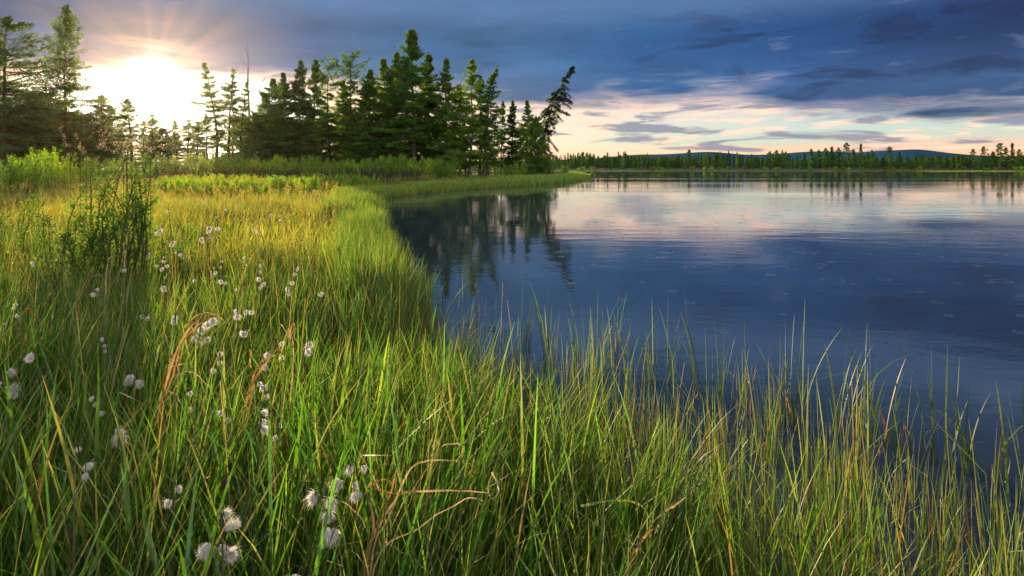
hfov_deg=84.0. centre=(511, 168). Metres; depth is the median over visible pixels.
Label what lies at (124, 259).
dead sedge
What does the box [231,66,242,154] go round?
dead tree
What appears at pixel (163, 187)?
willow shrub
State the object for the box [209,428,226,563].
broad sedge
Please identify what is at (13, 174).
willow shrub
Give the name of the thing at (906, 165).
conifer
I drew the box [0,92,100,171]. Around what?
conifer tree
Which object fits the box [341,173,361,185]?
willow shrub
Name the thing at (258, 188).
willow shrub
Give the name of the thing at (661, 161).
conifer
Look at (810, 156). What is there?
conifer
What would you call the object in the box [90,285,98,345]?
cotton grass
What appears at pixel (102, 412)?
cotton grass
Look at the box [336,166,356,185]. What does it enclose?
leatherleaf shrub
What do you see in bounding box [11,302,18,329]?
cotton grass
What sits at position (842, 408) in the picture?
reed tuft
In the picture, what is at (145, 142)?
conifer tree
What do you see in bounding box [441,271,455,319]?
reed tuft
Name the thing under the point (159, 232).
cotton grass
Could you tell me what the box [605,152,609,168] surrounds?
conifer
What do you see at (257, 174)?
leatherleaf shrub
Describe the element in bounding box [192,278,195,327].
cotton grass
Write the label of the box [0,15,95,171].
conifer tree
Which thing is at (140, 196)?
willow shrub
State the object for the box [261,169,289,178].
leatherleaf shrub
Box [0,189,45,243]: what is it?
willow shrub
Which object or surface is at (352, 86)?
conifer tree
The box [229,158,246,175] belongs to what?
willow shrub
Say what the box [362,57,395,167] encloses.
conifer tree
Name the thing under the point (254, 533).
broad sedge
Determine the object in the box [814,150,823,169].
conifer
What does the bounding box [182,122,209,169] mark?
conifer tree
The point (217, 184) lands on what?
willow shrub
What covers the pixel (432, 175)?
willow shrub
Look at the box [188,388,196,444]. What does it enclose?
cotton grass
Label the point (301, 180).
willow shrub
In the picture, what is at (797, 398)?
reed tuft
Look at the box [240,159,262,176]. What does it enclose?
willow shrub
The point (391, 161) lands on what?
willow shrub
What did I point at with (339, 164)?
willow shrub
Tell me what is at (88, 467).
cotton grass
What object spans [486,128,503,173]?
conifer tree
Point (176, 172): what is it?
leatherleaf shrub
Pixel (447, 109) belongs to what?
conifer tree
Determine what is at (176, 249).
willow shrub
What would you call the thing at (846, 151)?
conifer
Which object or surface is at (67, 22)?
conifer tree
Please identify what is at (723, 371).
reed tuft
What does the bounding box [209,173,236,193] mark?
willow shrub
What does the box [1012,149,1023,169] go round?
conifer
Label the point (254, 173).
leatherleaf shrub
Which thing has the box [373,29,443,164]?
conifer tree
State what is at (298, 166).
willow shrub
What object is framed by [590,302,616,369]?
reed tuft
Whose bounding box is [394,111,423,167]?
conifer tree
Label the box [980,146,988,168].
conifer
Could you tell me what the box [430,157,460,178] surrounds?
willow shrub
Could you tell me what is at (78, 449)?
cotton grass
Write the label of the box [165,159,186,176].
willow shrub
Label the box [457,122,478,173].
conifer tree
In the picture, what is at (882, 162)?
conifer
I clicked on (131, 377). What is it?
cotton grass
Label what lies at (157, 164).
willow shrub
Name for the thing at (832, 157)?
conifer
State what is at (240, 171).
leatherleaf shrub
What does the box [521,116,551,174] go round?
conifer tree
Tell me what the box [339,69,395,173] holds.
conifer tree
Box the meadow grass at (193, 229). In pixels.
[0,169,585,277]
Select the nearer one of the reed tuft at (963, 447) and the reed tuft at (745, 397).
the reed tuft at (963, 447)
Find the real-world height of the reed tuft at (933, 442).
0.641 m
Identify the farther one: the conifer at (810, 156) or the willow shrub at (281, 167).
the conifer at (810, 156)
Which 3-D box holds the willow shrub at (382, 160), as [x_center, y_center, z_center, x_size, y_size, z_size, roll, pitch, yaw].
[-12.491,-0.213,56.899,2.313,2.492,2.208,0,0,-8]
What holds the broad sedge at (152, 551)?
on the ground at (515, 441)
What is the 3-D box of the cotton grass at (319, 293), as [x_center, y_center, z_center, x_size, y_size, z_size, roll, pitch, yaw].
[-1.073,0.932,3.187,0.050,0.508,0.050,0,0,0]
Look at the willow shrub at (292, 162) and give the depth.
56.17 m
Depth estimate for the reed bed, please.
1.97 m
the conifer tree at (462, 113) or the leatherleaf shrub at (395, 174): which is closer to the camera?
the leatherleaf shrub at (395, 174)
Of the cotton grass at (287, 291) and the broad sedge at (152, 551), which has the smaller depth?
the broad sedge at (152, 551)
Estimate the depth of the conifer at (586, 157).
321.60 m
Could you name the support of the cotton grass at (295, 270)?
on the ground at (515, 441)
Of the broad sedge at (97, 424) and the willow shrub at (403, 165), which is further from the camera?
the willow shrub at (403, 165)
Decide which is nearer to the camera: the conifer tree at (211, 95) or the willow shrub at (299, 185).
the willow shrub at (299, 185)
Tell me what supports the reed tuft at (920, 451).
in the water
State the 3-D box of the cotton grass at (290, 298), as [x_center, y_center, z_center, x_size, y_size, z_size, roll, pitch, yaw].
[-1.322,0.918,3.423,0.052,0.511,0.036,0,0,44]
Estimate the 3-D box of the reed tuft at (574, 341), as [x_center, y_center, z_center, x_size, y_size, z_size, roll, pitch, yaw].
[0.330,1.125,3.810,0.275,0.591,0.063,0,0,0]
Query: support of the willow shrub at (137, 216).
on the ground at (515, 441)
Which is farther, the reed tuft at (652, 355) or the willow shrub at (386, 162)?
the willow shrub at (386, 162)
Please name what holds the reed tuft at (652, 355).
in the water
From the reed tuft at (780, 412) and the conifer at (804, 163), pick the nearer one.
the reed tuft at (780, 412)
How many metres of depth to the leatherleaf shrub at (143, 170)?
39.44 m
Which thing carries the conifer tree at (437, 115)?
on the ground at (515, 441)
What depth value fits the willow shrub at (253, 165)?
54.11 m
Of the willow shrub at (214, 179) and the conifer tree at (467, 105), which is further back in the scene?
the conifer tree at (467, 105)
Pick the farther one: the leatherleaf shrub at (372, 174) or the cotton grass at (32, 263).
the leatherleaf shrub at (372, 174)
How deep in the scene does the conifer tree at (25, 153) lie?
68.11 m
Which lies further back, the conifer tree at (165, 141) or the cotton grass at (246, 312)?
the conifer tree at (165, 141)
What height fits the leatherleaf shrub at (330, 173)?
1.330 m
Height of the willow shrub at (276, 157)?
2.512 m
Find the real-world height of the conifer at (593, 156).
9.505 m
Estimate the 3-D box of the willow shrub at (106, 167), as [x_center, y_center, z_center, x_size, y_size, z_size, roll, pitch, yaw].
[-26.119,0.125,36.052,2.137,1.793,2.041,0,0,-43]
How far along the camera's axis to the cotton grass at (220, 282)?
3.46 m
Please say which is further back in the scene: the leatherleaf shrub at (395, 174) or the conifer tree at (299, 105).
the conifer tree at (299, 105)
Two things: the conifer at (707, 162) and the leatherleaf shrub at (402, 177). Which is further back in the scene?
the conifer at (707, 162)
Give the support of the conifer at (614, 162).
on the ground at (515, 441)
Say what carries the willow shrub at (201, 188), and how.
on the ground at (515, 441)
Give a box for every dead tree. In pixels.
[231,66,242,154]
[241,43,264,159]
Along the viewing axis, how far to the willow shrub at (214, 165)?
50.07 m
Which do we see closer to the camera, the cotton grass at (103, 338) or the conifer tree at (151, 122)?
the cotton grass at (103, 338)
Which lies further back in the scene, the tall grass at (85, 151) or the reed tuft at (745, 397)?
the tall grass at (85, 151)
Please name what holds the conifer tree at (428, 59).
on the ground at (515, 441)
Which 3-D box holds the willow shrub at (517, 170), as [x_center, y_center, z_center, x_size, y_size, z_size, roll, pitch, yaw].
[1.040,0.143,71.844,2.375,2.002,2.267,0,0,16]
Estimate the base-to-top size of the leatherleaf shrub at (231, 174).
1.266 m
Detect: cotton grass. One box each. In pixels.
[0,365,18,398]
[3,311,27,364]
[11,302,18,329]
[25,350,40,472]
[31,260,41,302]
[74,442,83,521]
[81,457,95,575]
[89,392,104,416]
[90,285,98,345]
[101,334,109,379]
[109,425,130,502]
[122,371,144,431]
[138,312,152,338]
[145,251,150,291]
[156,228,164,250]
[161,283,165,317]
[162,254,168,296]
[163,481,182,575]
[168,239,174,276]
[170,313,178,364]
[171,251,176,299]
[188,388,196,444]
[191,314,218,396]
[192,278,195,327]
[197,506,240,575]
[198,236,203,280]
[203,264,216,302]
[211,348,222,426]
[217,406,230,535]
[219,277,227,324]
[232,307,240,411]
[233,285,236,328]
[238,328,247,405]
[243,256,248,314]
[243,306,253,362]
[256,277,265,310]
[256,407,269,552]
[257,377,269,531]
[262,338,284,411]
[272,418,281,499]
[284,284,290,369]
[288,568,312,575]
[289,280,293,320]
[294,266,298,314]
[294,346,311,438]
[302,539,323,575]
[303,338,313,391]
[304,486,340,575]
[315,291,323,358]
[323,478,342,575]
[344,459,366,569]
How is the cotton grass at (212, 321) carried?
on the ground at (515, 441)
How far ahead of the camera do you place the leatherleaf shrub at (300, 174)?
34.07 m
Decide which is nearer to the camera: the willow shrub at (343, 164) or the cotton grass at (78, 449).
the cotton grass at (78, 449)
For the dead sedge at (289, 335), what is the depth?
1.98 m
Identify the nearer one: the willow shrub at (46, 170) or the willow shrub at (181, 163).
the willow shrub at (46, 170)
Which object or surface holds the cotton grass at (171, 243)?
on the ground at (515, 441)
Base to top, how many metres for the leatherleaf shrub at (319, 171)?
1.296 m
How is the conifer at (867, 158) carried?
on the ground at (515, 441)
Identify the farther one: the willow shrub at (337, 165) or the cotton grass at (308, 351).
the willow shrub at (337, 165)
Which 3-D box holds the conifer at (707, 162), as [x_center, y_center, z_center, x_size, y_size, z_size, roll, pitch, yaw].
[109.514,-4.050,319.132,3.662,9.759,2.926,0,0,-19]
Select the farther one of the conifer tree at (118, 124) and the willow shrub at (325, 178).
the conifer tree at (118, 124)
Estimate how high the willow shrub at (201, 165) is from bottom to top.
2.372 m
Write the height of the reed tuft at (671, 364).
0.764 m
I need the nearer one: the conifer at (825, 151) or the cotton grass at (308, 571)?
the cotton grass at (308, 571)
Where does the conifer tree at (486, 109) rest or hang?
on the ground at (515, 441)
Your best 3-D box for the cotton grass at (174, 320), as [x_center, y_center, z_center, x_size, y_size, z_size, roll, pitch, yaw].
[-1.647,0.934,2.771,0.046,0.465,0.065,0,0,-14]
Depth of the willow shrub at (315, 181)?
28.97 m
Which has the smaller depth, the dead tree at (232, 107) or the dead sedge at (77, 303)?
the dead sedge at (77, 303)
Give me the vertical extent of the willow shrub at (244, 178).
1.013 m
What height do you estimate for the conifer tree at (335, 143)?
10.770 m
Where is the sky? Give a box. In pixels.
[0,0,1023,168]
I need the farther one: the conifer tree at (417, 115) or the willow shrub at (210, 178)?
the conifer tree at (417, 115)
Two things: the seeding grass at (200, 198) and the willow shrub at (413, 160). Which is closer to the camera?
the seeding grass at (200, 198)
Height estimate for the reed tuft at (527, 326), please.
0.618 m
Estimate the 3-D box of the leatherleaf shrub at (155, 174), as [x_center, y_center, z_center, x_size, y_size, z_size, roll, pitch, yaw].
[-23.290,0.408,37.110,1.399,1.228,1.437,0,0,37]
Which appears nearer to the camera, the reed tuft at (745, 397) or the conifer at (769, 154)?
the reed tuft at (745, 397)
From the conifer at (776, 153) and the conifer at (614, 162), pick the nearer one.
the conifer at (776, 153)
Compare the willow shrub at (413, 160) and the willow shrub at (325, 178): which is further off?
the willow shrub at (413, 160)
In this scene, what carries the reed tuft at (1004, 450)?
in the water
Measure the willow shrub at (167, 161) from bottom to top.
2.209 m
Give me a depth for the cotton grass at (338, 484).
1.32 m
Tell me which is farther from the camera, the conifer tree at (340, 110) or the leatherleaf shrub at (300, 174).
the conifer tree at (340, 110)
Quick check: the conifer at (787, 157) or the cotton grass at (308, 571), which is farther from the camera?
the conifer at (787, 157)
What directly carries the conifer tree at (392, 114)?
on the ground at (515, 441)
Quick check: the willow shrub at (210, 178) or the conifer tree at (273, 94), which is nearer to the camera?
the willow shrub at (210, 178)
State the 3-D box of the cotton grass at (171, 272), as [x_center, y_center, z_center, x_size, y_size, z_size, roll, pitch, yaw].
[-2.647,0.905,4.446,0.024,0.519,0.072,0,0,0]
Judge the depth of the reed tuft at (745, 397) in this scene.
3.11 m
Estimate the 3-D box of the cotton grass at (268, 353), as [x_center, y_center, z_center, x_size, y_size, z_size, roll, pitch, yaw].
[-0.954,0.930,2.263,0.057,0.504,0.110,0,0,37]
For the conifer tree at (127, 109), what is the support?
on the ground at (515, 441)
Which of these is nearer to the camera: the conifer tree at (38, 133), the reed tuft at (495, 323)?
the reed tuft at (495, 323)
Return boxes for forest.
[162,154,1023,168]
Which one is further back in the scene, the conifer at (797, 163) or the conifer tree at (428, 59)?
the conifer at (797, 163)
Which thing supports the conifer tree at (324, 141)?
on the ground at (515, 441)
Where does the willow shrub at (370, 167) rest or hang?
on the ground at (515, 441)
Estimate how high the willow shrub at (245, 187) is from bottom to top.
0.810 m
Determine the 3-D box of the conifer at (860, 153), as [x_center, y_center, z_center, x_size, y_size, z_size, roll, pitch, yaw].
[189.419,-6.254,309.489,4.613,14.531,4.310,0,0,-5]
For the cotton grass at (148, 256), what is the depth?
4.57 m
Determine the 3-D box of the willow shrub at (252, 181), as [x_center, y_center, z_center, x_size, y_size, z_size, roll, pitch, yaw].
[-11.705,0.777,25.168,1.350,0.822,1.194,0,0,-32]
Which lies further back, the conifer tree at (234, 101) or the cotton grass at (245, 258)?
the conifer tree at (234, 101)
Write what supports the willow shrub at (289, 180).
on the ground at (515, 441)
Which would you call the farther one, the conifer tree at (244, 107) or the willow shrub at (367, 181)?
the conifer tree at (244, 107)
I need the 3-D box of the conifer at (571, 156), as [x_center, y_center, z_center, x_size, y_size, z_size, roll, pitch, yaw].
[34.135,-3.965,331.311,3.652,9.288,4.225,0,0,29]
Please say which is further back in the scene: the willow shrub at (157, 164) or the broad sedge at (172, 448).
the willow shrub at (157, 164)
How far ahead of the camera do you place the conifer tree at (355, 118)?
87.45 m
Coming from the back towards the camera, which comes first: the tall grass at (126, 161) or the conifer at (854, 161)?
the conifer at (854, 161)
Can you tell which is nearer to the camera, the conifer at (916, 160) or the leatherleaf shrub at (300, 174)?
the leatherleaf shrub at (300, 174)
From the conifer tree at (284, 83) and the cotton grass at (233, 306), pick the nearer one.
the cotton grass at (233, 306)
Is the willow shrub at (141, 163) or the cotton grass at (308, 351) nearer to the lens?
the cotton grass at (308, 351)
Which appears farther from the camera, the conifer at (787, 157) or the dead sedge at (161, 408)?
the conifer at (787, 157)
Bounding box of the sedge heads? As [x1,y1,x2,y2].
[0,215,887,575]
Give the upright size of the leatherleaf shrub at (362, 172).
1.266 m
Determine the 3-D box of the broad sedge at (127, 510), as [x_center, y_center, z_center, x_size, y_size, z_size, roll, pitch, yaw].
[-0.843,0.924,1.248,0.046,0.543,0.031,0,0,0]
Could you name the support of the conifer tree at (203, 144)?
on the ground at (515, 441)
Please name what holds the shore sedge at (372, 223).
on the ground at (515, 441)
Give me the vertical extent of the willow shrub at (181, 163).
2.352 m
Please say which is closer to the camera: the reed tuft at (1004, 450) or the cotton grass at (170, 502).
the cotton grass at (170, 502)
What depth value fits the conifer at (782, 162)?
309.01 m
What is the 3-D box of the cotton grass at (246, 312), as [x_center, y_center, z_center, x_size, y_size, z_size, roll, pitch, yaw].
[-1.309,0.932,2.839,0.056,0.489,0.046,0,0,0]
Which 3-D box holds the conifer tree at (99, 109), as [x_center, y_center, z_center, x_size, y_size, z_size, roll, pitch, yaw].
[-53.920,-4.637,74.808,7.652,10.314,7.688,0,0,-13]
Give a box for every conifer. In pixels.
[568,154,572,169]
[576,153,580,167]
[582,153,589,167]
[586,153,592,166]
[592,154,596,167]
[602,156,606,167]
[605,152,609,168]
[612,157,617,169]
[622,152,628,167]
[657,156,662,167]
[676,155,681,167]
[704,154,708,169]
[713,152,720,169]
[735,152,738,169]
[766,151,772,169]
[772,150,781,167]
[779,150,787,169]
[783,155,789,169]
[794,155,799,169]
[801,153,807,169]
[806,149,816,169]
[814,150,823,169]
[821,148,829,169]
[826,147,837,169]
[832,147,842,168]
[842,142,851,169]
[848,149,858,169]
[856,144,863,166]
[864,152,871,168]
[870,150,876,168]
[880,158,885,168]
[885,146,894,169]
[896,151,901,169]
[904,155,909,168]
[911,156,919,169]
[925,155,930,168]
[933,156,944,168]
[953,155,963,169]
[969,149,976,169]
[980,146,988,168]
[987,151,1000,168]
[994,143,1005,167]
[999,147,1013,169]
[1008,142,1017,169]
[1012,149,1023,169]
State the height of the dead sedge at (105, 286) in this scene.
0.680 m
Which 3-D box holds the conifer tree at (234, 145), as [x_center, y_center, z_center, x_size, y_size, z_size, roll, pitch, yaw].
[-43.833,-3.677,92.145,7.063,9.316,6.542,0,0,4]
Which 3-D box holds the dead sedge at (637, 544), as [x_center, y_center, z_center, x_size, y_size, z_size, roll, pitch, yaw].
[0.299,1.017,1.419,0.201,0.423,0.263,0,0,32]
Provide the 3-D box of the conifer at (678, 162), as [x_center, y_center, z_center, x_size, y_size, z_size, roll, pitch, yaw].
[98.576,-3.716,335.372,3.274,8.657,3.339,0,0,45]
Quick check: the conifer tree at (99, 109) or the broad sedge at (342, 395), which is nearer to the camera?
the broad sedge at (342, 395)
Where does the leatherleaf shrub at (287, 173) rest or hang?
on the ground at (515, 441)
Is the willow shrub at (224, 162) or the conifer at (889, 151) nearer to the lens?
the willow shrub at (224, 162)
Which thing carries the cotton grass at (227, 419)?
on the ground at (515, 441)
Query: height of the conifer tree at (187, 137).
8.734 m
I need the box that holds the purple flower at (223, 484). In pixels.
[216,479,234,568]
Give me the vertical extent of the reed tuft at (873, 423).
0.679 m
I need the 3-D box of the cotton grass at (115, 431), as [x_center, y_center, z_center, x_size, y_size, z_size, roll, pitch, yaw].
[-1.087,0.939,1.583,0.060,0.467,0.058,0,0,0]
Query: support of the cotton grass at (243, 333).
on the ground at (515, 441)
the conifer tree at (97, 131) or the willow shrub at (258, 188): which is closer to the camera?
the willow shrub at (258, 188)
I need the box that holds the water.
[376,171,1023,575]
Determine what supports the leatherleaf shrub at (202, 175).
on the ground at (515, 441)
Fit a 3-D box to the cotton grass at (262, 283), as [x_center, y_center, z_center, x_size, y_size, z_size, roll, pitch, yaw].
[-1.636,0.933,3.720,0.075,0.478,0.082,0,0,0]
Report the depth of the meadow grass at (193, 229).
10.66 m
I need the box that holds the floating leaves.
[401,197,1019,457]
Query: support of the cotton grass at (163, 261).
on the ground at (515, 441)
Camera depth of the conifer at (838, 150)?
303.30 m
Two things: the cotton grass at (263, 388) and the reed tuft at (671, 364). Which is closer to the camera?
the cotton grass at (263, 388)
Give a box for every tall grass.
[60,127,86,222]
[91,127,106,211]
[106,127,135,207]
[128,138,153,218]
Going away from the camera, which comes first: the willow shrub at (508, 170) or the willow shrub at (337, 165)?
the willow shrub at (337, 165)
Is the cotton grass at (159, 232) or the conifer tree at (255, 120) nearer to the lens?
the cotton grass at (159, 232)
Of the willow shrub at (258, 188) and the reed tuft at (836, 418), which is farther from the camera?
the willow shrub at (258, 188)
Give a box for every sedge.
[0,219,1010,575]
[10,449,46,575]
[54,470,67,575]
[76,288,88,330]
[79,256,111,311]
[94,351,99,523]
[121,463,131,575]
[122,229,128,294]
[142,502,160,575]
[155,312,225,482]
[167,396,183,521]
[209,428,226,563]
[240,345,280,447]
[247,491,257,575]
[278,323,294,454]
[311,440,498,575]
[313,170,1012,337]
[337,358,350,459]
[581,497,685,575]
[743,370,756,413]
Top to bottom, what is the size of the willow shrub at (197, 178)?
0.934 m
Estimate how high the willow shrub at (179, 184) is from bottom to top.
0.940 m
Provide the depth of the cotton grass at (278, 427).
1.60 m
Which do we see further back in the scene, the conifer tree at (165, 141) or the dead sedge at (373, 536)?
the conifer tree at (165, 141)
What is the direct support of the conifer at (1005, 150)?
on the ground at (515, 441)
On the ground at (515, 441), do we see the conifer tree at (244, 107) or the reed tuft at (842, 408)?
the conifer tree at (244, 107)
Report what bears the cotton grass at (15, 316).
on the ground at (515, 441)
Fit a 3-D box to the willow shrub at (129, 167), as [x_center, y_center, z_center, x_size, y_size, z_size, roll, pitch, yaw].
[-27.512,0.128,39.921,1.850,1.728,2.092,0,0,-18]
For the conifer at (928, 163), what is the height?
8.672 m
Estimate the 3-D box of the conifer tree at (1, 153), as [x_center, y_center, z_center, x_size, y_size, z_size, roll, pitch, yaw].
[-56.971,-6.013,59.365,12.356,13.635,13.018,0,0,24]
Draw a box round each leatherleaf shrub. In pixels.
[138,165,158,179]
[145,167,164,180]
[155,169,172,177]
[164,167,187,180]
[191,168,208,179]
[199,167,220,176]
[204,168,232,179]
[217,166,241,180]
[234,166,255,180]
[243,165,264,181]
[252,165,272,178]
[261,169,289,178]
[273,168,296,179]
[282,167,302,177]
[296,164,313,178]
[313,168,328,176]
[322,167,336,179]
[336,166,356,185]
[346,167,367,183]
[359,166,383,183]
[374,168,396,183]
[378,167,398,183]
[398,167,413,182]
[405,164,422,181]
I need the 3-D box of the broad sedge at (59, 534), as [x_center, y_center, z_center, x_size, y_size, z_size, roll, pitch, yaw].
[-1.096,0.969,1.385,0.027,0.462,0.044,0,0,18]
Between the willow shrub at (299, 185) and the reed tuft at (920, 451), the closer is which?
the reed tuft at (920, 451)
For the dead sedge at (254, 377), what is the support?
on the ground at (515, 441)
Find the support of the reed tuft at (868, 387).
in the water
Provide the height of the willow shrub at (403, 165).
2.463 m
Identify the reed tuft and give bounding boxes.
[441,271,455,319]
[489,306,509,340]
[521,287,540,346]
[525,282,551,354]
[545,305,580,363]
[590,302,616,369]
[607,298,625,369]
[612,310,654,375]
[642,317,657,380]
[652,309,688,383]
[680,289,700,396]
[718,327,733,399]
[721,330,746,406]
[756,344,799,424]
[765,371,866,439]
[768,348,813,427]
[779,324,824,428]
[796,307,870,427]
[823,332,871,436]
[838,328,882,443]
[840,353,954,429]
[862,332,904,443]
[875,370,909,447]
[878,388,975,475]
[900,380,941,455]
[907,359,939,459]
[929,344,967,463]
[955,360,990,469]
[969,425,1022,482]
[996,380,1023,502]
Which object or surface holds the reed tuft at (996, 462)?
in the water
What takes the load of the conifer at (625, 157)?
on the ground at (515, 441)
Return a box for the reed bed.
[371,245,1023,575]
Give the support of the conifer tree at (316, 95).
on the ground at (515, 441)
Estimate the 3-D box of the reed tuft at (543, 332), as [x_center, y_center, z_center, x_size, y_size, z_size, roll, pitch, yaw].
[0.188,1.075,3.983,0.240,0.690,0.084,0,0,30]
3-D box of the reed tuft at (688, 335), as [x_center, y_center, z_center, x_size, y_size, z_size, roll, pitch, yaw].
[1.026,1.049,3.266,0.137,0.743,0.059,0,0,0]
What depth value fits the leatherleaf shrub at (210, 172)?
39.70 m
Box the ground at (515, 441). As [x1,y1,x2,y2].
[3,169,1023,575]
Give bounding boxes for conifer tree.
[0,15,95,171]
[0,72,38,164]
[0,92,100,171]
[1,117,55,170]
[15,3,113,171]
[50,117,122,171]
[90,94,129,169]
[95,105,134,167]
[103,98,153,164]
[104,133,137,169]
[128,120,156,167]
[136,127,189,169]
[139,114,168,159]
[165,120,185,165]
[169,120,207,168]
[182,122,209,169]
[189,62,236,168]
[195,114,214,165]
[211,69,246,163]
[219,119,252,162]
[229,81,254,157]
[229,112,277,168]
[243,78,296,165]
[244,92,280,168]
[267,72,306,164]
[280,59,322,170]
[296,59,331,156]
[306,117,331,168]
[316,56,353,169]
[321,82,361,168]
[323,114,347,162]
[326,46,371,163]
[331,108,364,162]
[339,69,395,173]
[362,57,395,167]
[367,52,422,173]
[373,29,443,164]
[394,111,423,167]
[407,113,427,173]
[408,52,455,173]
[416,105,453,168]
[423,57,467,174]
[445,84,477,173]
[448,59,492,174]
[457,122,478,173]
[464,75,497,174]
[472,133,494,169]
[474,64,510,175]
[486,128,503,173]
[491,101,510,174]
[501,100,524,174]
[509,125,524,173]
[513,100,537,175]
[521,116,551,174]
[534,66,575,174]
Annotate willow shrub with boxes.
[0,153,49,192]
[0,158,35,195]
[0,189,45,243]
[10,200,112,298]
[18,147,62,191]
[39,151,78,189]
[52,164,159,289]
[60,155,96,186]
[76,154,159,289]
[78,157,118,181]
[106,158,136,180]
[127,155,156,176]
[132,154,161,171]
[147,159,173,176]
[153,222,190,289]
[157,177,171,193]
[158,155,181,172]
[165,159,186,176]
[166,177,192,195]
[170,154,193,174]
[182,173,206,186]
[183,153,211,175]
[187,179,213,196]
[199,177,221,194]
[204,157,223,173]
[204,173,220,187]
[207,155,236,176]
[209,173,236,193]
[215,174,247,192]
[217,180,244,194]
[218,154,249,176]
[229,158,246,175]
[233,178,251,192]
[234,177,261,193]
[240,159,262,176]
[240,175,258,188]
[245,158,268,175]
[247,180,271,196]
[252,153,283,176]
[262,157,288,176]
[264,174,287,191]
[272,174,295,191]
[273,157,298,174]
[285,157,306,177]
[291,156,320,175]
[293,178,310,194]
[298,176,320,191]
[301,153,324,177]
[301,172,322,187]
[313,158,330,175]
[318,160,348,179]
[320,175,336,189]
[329,160,351,173]
[332,159,361,174]
[335,172,348,189]
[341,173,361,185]
[345,158,372,175]
[357,157,377,176]
[359,175,377,186]
[369,158,389,178]
[376,155,396,177]
[382,153,404,178]
[393,156,420,176]
[396,156,423,179]
[408,159,435,179]
[424,157,442,178]
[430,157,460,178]
[437,163,457,177]
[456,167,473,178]
[475,166,491,177]
[492,164,515,176]
[513,162,527,174]
[541,155,557,174]
[561,161,568,172]
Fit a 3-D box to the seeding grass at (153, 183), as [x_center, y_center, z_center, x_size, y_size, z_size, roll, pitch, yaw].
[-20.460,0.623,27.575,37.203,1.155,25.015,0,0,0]
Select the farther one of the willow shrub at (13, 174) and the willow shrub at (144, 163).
the willow shrub at (144, 163)
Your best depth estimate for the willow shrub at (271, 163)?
52.70 m
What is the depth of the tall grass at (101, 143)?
9.05 m
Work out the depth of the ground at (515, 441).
4.65 m
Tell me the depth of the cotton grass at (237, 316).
2.72 m
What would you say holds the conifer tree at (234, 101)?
on the ground at (515, 441)
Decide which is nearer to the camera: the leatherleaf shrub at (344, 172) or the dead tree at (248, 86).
the leatherleaf shrub at (344, 172)
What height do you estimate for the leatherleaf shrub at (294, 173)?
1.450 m
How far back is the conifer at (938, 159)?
301.96 m
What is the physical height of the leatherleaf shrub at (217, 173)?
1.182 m
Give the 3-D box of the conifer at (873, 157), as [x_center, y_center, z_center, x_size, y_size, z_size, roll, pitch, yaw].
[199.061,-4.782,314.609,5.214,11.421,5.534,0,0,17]
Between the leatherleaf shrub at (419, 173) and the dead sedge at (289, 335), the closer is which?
the dead sedge at (289, 335)
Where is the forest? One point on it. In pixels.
(884, 158)
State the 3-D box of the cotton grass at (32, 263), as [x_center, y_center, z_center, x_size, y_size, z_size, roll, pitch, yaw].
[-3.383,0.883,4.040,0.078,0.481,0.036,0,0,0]
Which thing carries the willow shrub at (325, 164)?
on the ground at (515, 441)
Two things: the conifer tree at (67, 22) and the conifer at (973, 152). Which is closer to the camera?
the conifer tree at (67, 22)
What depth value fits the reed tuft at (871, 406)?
2.69 m
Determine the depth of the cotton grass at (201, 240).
4.92 m
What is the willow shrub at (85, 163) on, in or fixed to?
on the ground at (515, 441)
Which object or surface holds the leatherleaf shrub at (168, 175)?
on the ground at (515, 441)
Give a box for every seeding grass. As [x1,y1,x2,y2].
[0,172,484,203]
[0,181,352,306]
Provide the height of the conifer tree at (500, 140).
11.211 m
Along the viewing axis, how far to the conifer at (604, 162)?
329.86 m
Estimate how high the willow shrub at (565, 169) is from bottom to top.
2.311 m
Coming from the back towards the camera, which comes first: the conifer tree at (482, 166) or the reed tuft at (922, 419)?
the conifer tree at (482, 166)
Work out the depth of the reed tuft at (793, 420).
2.88 m
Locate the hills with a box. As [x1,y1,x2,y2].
[467,149,1015,168]
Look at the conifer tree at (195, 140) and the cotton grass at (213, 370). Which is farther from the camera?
the conifer tree at (195, 140)
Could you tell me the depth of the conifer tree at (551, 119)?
79.69 m
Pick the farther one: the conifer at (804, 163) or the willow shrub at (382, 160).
the conifer at (804, 163)
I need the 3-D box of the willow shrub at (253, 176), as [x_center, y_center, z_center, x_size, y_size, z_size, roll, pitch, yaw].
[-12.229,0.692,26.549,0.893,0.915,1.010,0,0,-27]
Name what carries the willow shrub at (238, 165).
on the ground at (515, 441)
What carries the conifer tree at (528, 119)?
on the ground at (515, 441)
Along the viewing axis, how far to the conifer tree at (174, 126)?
89.73 m
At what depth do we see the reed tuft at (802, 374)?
2.89 m

